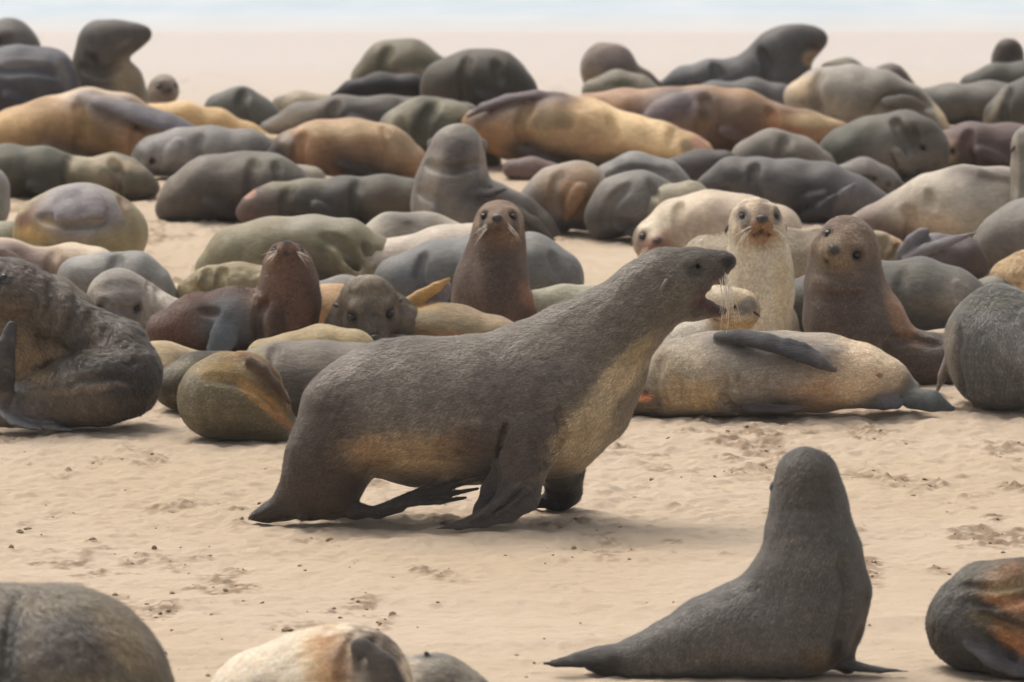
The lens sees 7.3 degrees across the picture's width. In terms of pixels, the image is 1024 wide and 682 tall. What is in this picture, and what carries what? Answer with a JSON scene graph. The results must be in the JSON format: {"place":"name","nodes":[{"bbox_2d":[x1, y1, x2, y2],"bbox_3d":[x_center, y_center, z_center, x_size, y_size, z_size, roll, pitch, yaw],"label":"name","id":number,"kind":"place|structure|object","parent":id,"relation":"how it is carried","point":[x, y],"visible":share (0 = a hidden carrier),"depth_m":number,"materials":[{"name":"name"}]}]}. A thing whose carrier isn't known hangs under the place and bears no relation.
{"place":"outdoors","nodes":[
{"label":"outdoors","id":0,"kind":"place"},
{"bbox_2d":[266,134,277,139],"bbox_3d":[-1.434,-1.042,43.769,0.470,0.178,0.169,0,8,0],"label":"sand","id":1,"kind":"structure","parent":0,"point":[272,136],"depth_m":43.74,"materials":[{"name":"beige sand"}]},
{"bbox_2d":[0,32,1023,681],"bbox_3d":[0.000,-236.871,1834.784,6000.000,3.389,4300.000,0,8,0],"label":"sand","id":2,"kind":"structure","parent":0,"point":[688,522],"depth_m":31.32,"materials":[{"name":"beige sand"}]},
{"bbox_2d":[0,170,10,220],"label":"fur seal","id":3,"kind":"object","parent":2,"relation":"on","point":[5,205],"visible":0.92,"depth_m":40.60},
{"bbox_2d":[0,221,13,237],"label":"fur seal","id":4,"kind":"object","parent":2,"relation":"on","point":[6,228],"visible":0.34,"depth_m":39.19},
{"bbox_2d":[0,18,40,46],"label":"fur seal","id":5,"kind":"object","parent":2,"relation":"on","point":[14,31],"visible":0.29,"depth_m":46.28,"materials":[{"name":"fur"}]},
{"bbox_2d":[0,44,80,110],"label":"fur seal","id":6,"kind":"object","parent":2,"relation":"on","point":[28,73],"visible":0.6,"depth_m":45.46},
{"bbox_2d":[0,237,109,273],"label":"fur seal","id":7,"kind":"object","parent":2,"relation":"on","point":[52,259],"visible":0.37,"depth_m":38.20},
{"bbox_2d":[52,274,95,305],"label":"fur seal","id":8,"kind":"object","parent":2,"relation":"on","point":[80,293],"visible":0.06,"depth_m":36.45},
{"bbox_2d":[0,143,159,199],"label":"fur seal","id":9,"kind":"object","parent":2,"relation":"on","point":[31,171],"visible":0.81,"depth_m":42.04,"materials":[{"name":"fur"}]},
{"bbox_2d":[12,182,148,251],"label":"fur seal","id":10,"kind":"object","parent":2,"relation":"on","point":[90,214],"visible":0.67,"depth_m":38.96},
{"bbox_2d":[0,256,163,430],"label":"fur seal","id":11,"kind":"object","parent":2,"relation":"on","point":[69,359],"visible":1,"depth_m":33.59,"materials":[{"name":"fur"}]},
{"bbox_2d":[0,580,175,681],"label":"fur seal","id":12,"kind":"object","parent":2,"relation":"on","point":[58,632],"visible":1,"depth_m":25.05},
{"bbox_2d":[0,87,195,156],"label":"fur seal","id":13,"kind":"object","parent":2,"relation":"on","point":[88,121],"visible":0.7,"depth_m":43.60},
{"bbox_2d":[72,19,151,103],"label":"fur seal","id":14,"kind":"object","parent":2,"relation":"on","point":[105,50],"visible":0.69,"depth_m":45.87,"materials":[{"name":"fur"}]},
{"bbox_2d":[57,250,177,297],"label":"fur seal","id":15,"kind":"object","parent":2,"relation":"on","point":[82,272],"visible":0.43,"depth_m":37.48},
{"bbox_2d":[87,268,177,328],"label":"fur seal","id":16,"kind":"object","parent":2,"relation":"on","point":[130,294],"visible":0.52,"depth_m":36.70,"materials":[{"name":"fur"}]},
{"bbox_2d":[147,74,178,103],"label":"fur seal","id":17,"kind":"object","parent":2,"relation":"on","point":[162,88],"visible":0.73,"depth_m":46.46,"materials":[{"name":"fur"}]},
{"bbox_2d":[151,340,197,367],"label":"fur seal","id":18,"kind":"object","parent":2,"relation":"on","point":[169,352],"visible":0.09,"depth_m":34.58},
{"bbox_2d":[157,350,238,409],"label":"fur seal","id":19,"kind":"object","parent":2,"relation":"on","point":[175,371],"visible":0.33,"depth_m":34.15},
{"bbox_2d":[131,125,273,175],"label":"fur seal","id":20,"kind":"object","parent":2,"relation":"on","point":[171,152],"visible":0.64,"depth_m":42.94,"materials":[{"name":"fur"}]},
{"bbox_2d":[148,101,267,134],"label":"fur seal","id":21,"kind":"object","parent":2,"relation":"on","point":[194,114],"visible":0.36,"depth_m":44.48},
{"bbox_2d":[177,261,261,298],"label":"fur seal","id":22,"kind":"object","parent":2,"relation":"on","point":[207,278],"visible":0.38,"depth_m":37.50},
{"bbox_2d":[155,151,308,222],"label":"fur seal","id":23,"kind":"object","parent":2,"relation":"on","point":[210,187],"visible":0.84,"depth_m":40.97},
{"bbox_2d":[145,241,322,351],"bbox_3d":[-1.255,-0.203,36.052,0.804,0.531,0.391,0,8,0],"label":"fur seal","id":24,"kind":"object","parent":2,"relation":"on","point":[284,295],"visible":0.85,"depth_m":35.95,"materials":[{"name":"fur"}]},
{"bbox_2d":[176,351,296,442],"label":"fur seal","id":25,"kind":"object","parent":2,"relation":"on","point":[232,395],"visible":0.96,"depth_m":33.27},
{"bbox_2d":[204,86,280,126],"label":"fur seal","id":26,"kind":"object","parent":2,"relation":"on","point":[245,103],"visible":0.56,"depth_m":45.56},
{"bbox_2d":[195,214,386,280],"bbox_3d":[-0.984,-0.421,38.203,1.065,0.365,0.445,0,8,0],"label":"fur seal","id":27,"kind":"object","parent":2,"relation":"on","point":[332,246],"visible":0.63,"depth_m":38.07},
{"bbox_2d":[272,90,329,110],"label":"fur seal","id":28,"kind":"object","parent":2,"relation":"on","point":[281,103],"visible":0.37,"depth_m":46.04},
{"bbox_2d":[246,340,364,416],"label":"fur seal","id":29,"kind":"object","parent":2,"relation":"on","point":[299,366],"visible":0.2,"depth_m":33.74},
{"bbox_2d":[248,324,372,348],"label":"fur seal","id":30,"kind":"object","parent":2,"relation":"on","point":[325,332],"visible":0.32,"depth_m":35.36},
{"bbox_2d":[296,164,325,178],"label":"fur seal","id":31,"kind":"object","parent":2,"relation":"on","point":[313,171],"visible":0.27,"depth_m":42.18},
{"bbox_2d":[211,622,415,681],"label":"fur seal","id":32,"kind":"object","parent":2,"relation":"on","point":[346,652],"visible":1,"depth_m":25.48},
{"bbox_2d":[236,174,413,224],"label":"fur seal","id":33,"kind":"object","parent":2,"relation":"on","point":[365,200],"visible":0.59,"depth_m":40.72,"materials":[{"name":"fur"}]},
{"bbox_2d":[318,283,344,323],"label":"fur seal","id":34,"kind":"object","parent":2,"relation":"on","point":[330,292],"visible":0.09,"depth_m":36.43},
{"bbox_2d":[319,274,355,283],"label":"fur seal","id":35,"kind":"object","parent":2,"relation":"on","point":[342,278],"visible":0.1,"depth_m":37.12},
{"bbox_2d":[266,117,424,178],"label":"fur seal","id":36,"kind":"object","parent":2,"relation":"on","point":[354,146],"visible":0.76,"depth_m":42.77,"materials":[{"name":"fur"}]},
{"bbox_2d":[260,94,475,134],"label":"fur seal","id":37,"kind":"object","parent":2,"relation":"on","point":[376,108],"visible":0.42,"depth_m":44.80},
{"bbox_2d":[323,274,417,340],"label":"fur seal","id":38,"kind":"object","parent":2,"relation":"on","point":[374,307],"visible":0.78,"depth_m":35.80,"materials":[{"name":"fur"}]},
{"bbox_2d":[330,71,421,96],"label":"fur seal","id":39,"kind":"object","parent":2,"relation":"on","point":[383,83],"visible":0.62,"depth_m":46.37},
{"bbox_2d":[350,38,444,78],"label":"fur seal","id":40,"kind":"object","parent":2,"relation":"on","point":[407,55],"visible":0.55,"depth_m":46.85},
{"bbox_2d":[389,334,407,337],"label":"fur seal","id":41,"kind":"object","parent":2,"relation":"on","point":[395,335],"visible":0.11,"depth_m":35.84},
{"bbox_2d":[366,211,459,237],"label":"fur seal","id":42,"kind":"object","parent":2,"relation":"on","point":[390,224],"visible":0.26,"depth_m":38.78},
{"bbox_2d":[365,223,472,265],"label":"fur seal","id":43,"kind":"object","parent":2,"relation":"on","point":[393,246],"visible":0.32,"depth_m":38.12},
{"bbox_2d":[380,96,501,166],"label":"fur seal","id":44,"kind":"object","parent":2,"relation":"on","point":[420,121],"visible":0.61,"depth_m":43.62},
{"bbox_2d":[404,651,488,681],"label":"fur seal","id":45,"kind":"object","parent":2,"relation":"on","point":[434,667],"visible":0.53,"depth_m":25.90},
{"bbox_2d":[405,277,512,336],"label":"fur seal","id":46,"kind":"object","parent":2,"relation":"on","point":[438,314],"visible":0.52,"depth_m":35.95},
{"bbox_2d":[374,231,583,302],"bbox_3d":[-0.156,-0.330,37.628,0.993,0.380,0.419,0,8,0],"label":"fur seal","id":47,"kind":"object","parent":2,"relation":"on","point":[550,262],"visible":0.43,"depth_m":37.50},
{"bbox_2d":[420,49,537,106],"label":"fur seal","id":48,"kind":"object","parent":2,"relation":"on","point":[476,77],"visible":0.59,"depth_m":45.92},
{"bbox_2d":[410,123,560,240],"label":"fur seal","id":49,"kind":"object","parent":2,"relation":"on","point":[453,180],"visible":0.8,"depth_m":40.18,"materials":[{"name":"fur"}]},
{"bbox_2d":[248,246,739,529],"bbox_3d":[-0.084,0.171,31.128,1.898,1.095,0.707,-1,8,-9],"label":"fur seal","id":50,"kind":"object","parent":2,"relation":"on","point":[513,418],"visible":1,"depth_m":30.93,"materials":[{"name":"fur"}]},
{"bbox_2d":[451,200,537,321],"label":"fur seal","id":51,"kind":"object","parent":2,"relation":"on","point":[491,275],"visible":0.75,"depth_m":36.73,"materials":[{"name":"fur"}]},
{"bbox_2d":[0,411,1022,677],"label":"sand clods","id":52,"kind":"object","parent":2,"relation":"on","point":[286,629],"visible":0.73,"depth_m":30.46,"materials":[{"name":"brown sand"}]},
{"bbox_2d":[502,156,556,180],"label":"fur seal","id":53,"kind":"object","parent":2,"relation":"on","point":[528,168],"visible":0.75,"depth_m":42.94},
{"bbox_2d":[521,160,604,231],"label":"fur seal","id":54,"kind":"object","parent":2,"relation":"on","point":[561,193],"visible":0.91,"depth_m":40.45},
{"bbox_2d":[531,284,597,311],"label":"fur seal","id":55,"kind":"object","parent":2,"relation":"on","point":[544,298],"visible":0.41,"depth_m":36.87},
{"bbox_2d":[461,90,712,166],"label":"fur seal","id":56,"kind":"object","parent":2,"relation":"on","point":[557,127],"visible":0.74,"depth_m":43.44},
{"bbox_2d":[581,69,657,93],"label":"fur seal","id":57,"kind":"object","parent":2,"relation":"on","point":[612,79],"visible":0.48,"depth_m":46.73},
{"bbox_2d":[580,42,664,86],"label":"fur seal","id":58,"kind":"object","parent":2,"relation":"on","point":[599,59],"visible":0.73,"depth_m":46.87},
{"bbox_2d":[584,170,670,239],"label":"fur seal","id":59,"kind":"object","parent":2,"relation":"on","point":[619,202],"visible":0.81,"depth_m":40.20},
{"bbox_2d":[599,151,690,182],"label":"fur seal","id":60,"kind":"object","parent":2,"relation":"on","point":[671,171],"visible":0.38,"depth_m":41.04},
{"bbox_2d":[618,180,705,236],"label":"fur seal","id":61,"kind":"object","parent":2,"relation":"on","point":[670,191],"visible":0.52,"depth_m":40.17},
{"bbox_2d":[669,149,734,180],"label":"fur seal","id":62,"kind":"object","parent":2,"relation":"on","point":[695,164],"visible":0.39,"depth_m":42.44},
{"bbox_2d":[663,285,760,341],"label":"fur seal","id":63,"kind":"object","parent":2,"relation":"on","point":[748,306],"visible":0.38,"depth_m":34.80,"materials":[{"name":"fur"}]},
{"bbox_2d":[579,85,846,151],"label":"fur seal","id":64,"kind":"object","parent":2,"relation":"on","point":[721,118],"visible":0.56,"depth_m":44.16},
{"bbox_2d":[630,189,801,255],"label":"fur seal","id":65,"kind":"object","parent":2,"relation":"on","point":[683,221],"visible":0.57,"depth_m":39.13,"materials":[{"name":"fur"}]},
{"bbox_2d":[543,446,907,678],"bbox_3d":[0.741,0.769,27.683,1.264,0.817,0.432,0,8,0],"label":"fur seal","id":66,"kind":"object","parent":2,"relation":"on","point":[794,599],"visible":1,"depth_m":27.56,"materials":[{"name":"fur"}]},
{"bbox_2d":[660,24,827,86],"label":"fur seal","id":67,"kind":"object","parent":2,"relation":"on","point":[787,54],"visible":0.68,"depth_m":47.05,"materials":[{"name":"fur"}]},
{"bbox_2d":[700,77,787,104],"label":"fur seal","id":68,"kind":"object","parent":2,"relation":"on","point":[772,91],"visible":0.28,"depth_m":46.10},
{"bbox_2d":[687,227,820,285],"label":"fur seal","id":69,"kind":"object","parent":2,"relation":"on","point":[800,240],"visible":0.17,"depth_m":38.11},
{"bbox_2d":[725,197,800,331],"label":"fur seal","id":70,"kind":"object","parent":2,"relation":"on","point":[759,249],"visible":0.76,"depth_m":36.23,"materials":[{"name":"fur"}]},
{"bbox_2d":[732,128,834,162],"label":"fur seal","id":71,"kind":"object","parent":2,"relation":"on","point":[775,143],"visible":0.48,"depth_m":42.65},
{"bbox_2d":[697,156,887,223],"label":"fur seal","id":72,"kind":"object","parent":2,"relation":"on","point":[808,191],"visible":0.66,"depth_m":41.01,"materials":[{"name":"fur"}]},
{"bbox_2d":[633,328,954,416],"bbox_3d":[1.159,0.130,34.078,1.452,0.396,0.454,0,8,0],"label":"fur seal","id":73,"kind":"object","parent":2,"relation":"on","point":[739,372],"visible":0.91,"depth_m":33.94,"materials":[{"name":"fur"}]},
{"bbox_2d":[821,57,862,66],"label":"fur seal","id":74,"kind":"object","parent":2,"relation":"on","point":[844,60],"visible":0.2,"depth_m":47.03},
{"bbox_2d":[783,64,949,129],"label":"fur seal","id":75,"kind":"object","parent":2,"relation":"on","point":[847,93],"visible":0.69,"depth_m":44.99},
{"bbox_2d":[840,157,904,193],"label":"fur seal","id":76,"kind":"object","parent":2,"relation":"on","point":[886,179],"visible":0.52,"depth_m":42.16,"materials":[{"name":"fur"}]},
{"bbox_2d":[802,215,952,384],"bbox_3d":[1.665,-0.178,35.089,0.790,0.758,0.460,0,8,0],"label":"fur seal","id":77,"kind":"object","parent":2,"relation":"on","point":[848,292],"visible":0.75,"depth_m":34.94,"materials":[{"name":"fur"}]},
{"bbox_2d":[819,109,949,178],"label":"fur seal","id":78,"kind":"object","parent":2,"relation":"on","point":[905,144],"visible":0.73,"depth_m":42.89,"materials":[{"name":"fur"}]},
{"bbox_2d":[874,230,902,260],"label":"fur seal","id":79,"kind":"object","parent":2,"relation":"on","point":[889,245],"visible":0.23,"depth_m":38.72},
{"bbox_2d":[794,256,984,332],"bbox_3d":[1.693,-0.201,36.656,1.069,0.377,0.388,0,8,0],"label":"fur seal","id":80,"kind":"object","parent":2,"relation":"on","point":[930,293],"visible":0.39,"depth_m":36.52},
{"bbox_2d":[876,63,914,83],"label":"fur seal","id":81,"kind":"object","parent":2,"relation":"on","point":[900,71],"visible":0.27,"depth_m":46.74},
{"bbox_2d":[851,164,1010,241],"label":"fur seal","id":82,"kind":"object","parent":2,"relation":"on","point":[959,199],"visible":0.59,"depth_m":39.82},
{"bbox_2d":[894,228,989,279],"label":"fur seal","id":83,"kind":"object","parent":2,"relation":"on","point":[965,251],"visible":0.65,"depth_m":38.55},
{"bbox_2d":[922,80,1008,124],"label":"fur seal","id":84,"kind":"object","parent":2,"relation":"on","point":[956,103],"visible":0.43,"depth_m":45.55,"materials":[{"name":"fur"}]},
{"bbox_2d":[924,556,1023,679],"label":"fur seal","id":85,"kind":"object","parent":2,"relation":"on","point":[974,619],"visible":1,"depth_m":27.64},
{"bbox_2d":[936,282,1023,410],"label":"fur seal","id":86,"kind":"object","parent":2,"relation":"on","point":[982,364],"visible":1,"depth_m":34.07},
{"bbox_2d":[943,121,1023,167],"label":"fur seal","id":87,"kind":"object","parent":2,"relation":"on","point":[978,144],"visible":0.59,"depth_m":43.24,"materials":[{"name":"fur"}]},
{"bbox_2d":[959,60,1023,83],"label":"fur seal","id":88,"kind":"object","parent":2,"relation":"on","point":[1010,72],"visible":0.45,"depth_m":46.44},
{"bbox_2d":[979,275,1007,284],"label":"fur seal","id":89,"kind":"object","parent":2,"relation":"on","point":[990,279],"visible":0.26,"depth_m":37.65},
{"bbox_2d":[973,198,1023,269],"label":"fur seal","id":90,"kind":"object","parent":2,"relation":"on","point":[998,236],"visible":0.72,"depth_m":38.89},
{"bbox_2d":[983,77,1023,123],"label":"fur seal","id":91,"kind":"object","parent":2,"relation":"on","point":[1006,103],"visible":0.71,"depth_m":44.78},
{"bbox_2d":[989,250,1023,290],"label":"fur seal","id":92,"kind":"object","parent":2,"relation":"on","point":[1009,269],"visible":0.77,"depth_m":37.65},
{"bbox_2d":[991,38,1023,62],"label":"fur seal","id":93,"kind":"object","parent":2,"relation":"on","point":[1007,50],"visible":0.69,"depth_m":46.71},
{"bbox_2d":[1010,126,1023,200],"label":"fur seal","id":94,"kind":"object","parent":2,"relation":"on","point":[1017,168],"visible":0.66,"depth_m":39.62,"materials":[{"name":"fur"}]},
{"bbox_2d":[0,0,1023,32],"bbox_3d":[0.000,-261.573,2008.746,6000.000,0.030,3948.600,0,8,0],"label":"sea","id":95,"kind":"structure","parent":0,"point":[618,16],"depth_m":53.24,"materials":[{"name":"liquid"}]}
]}

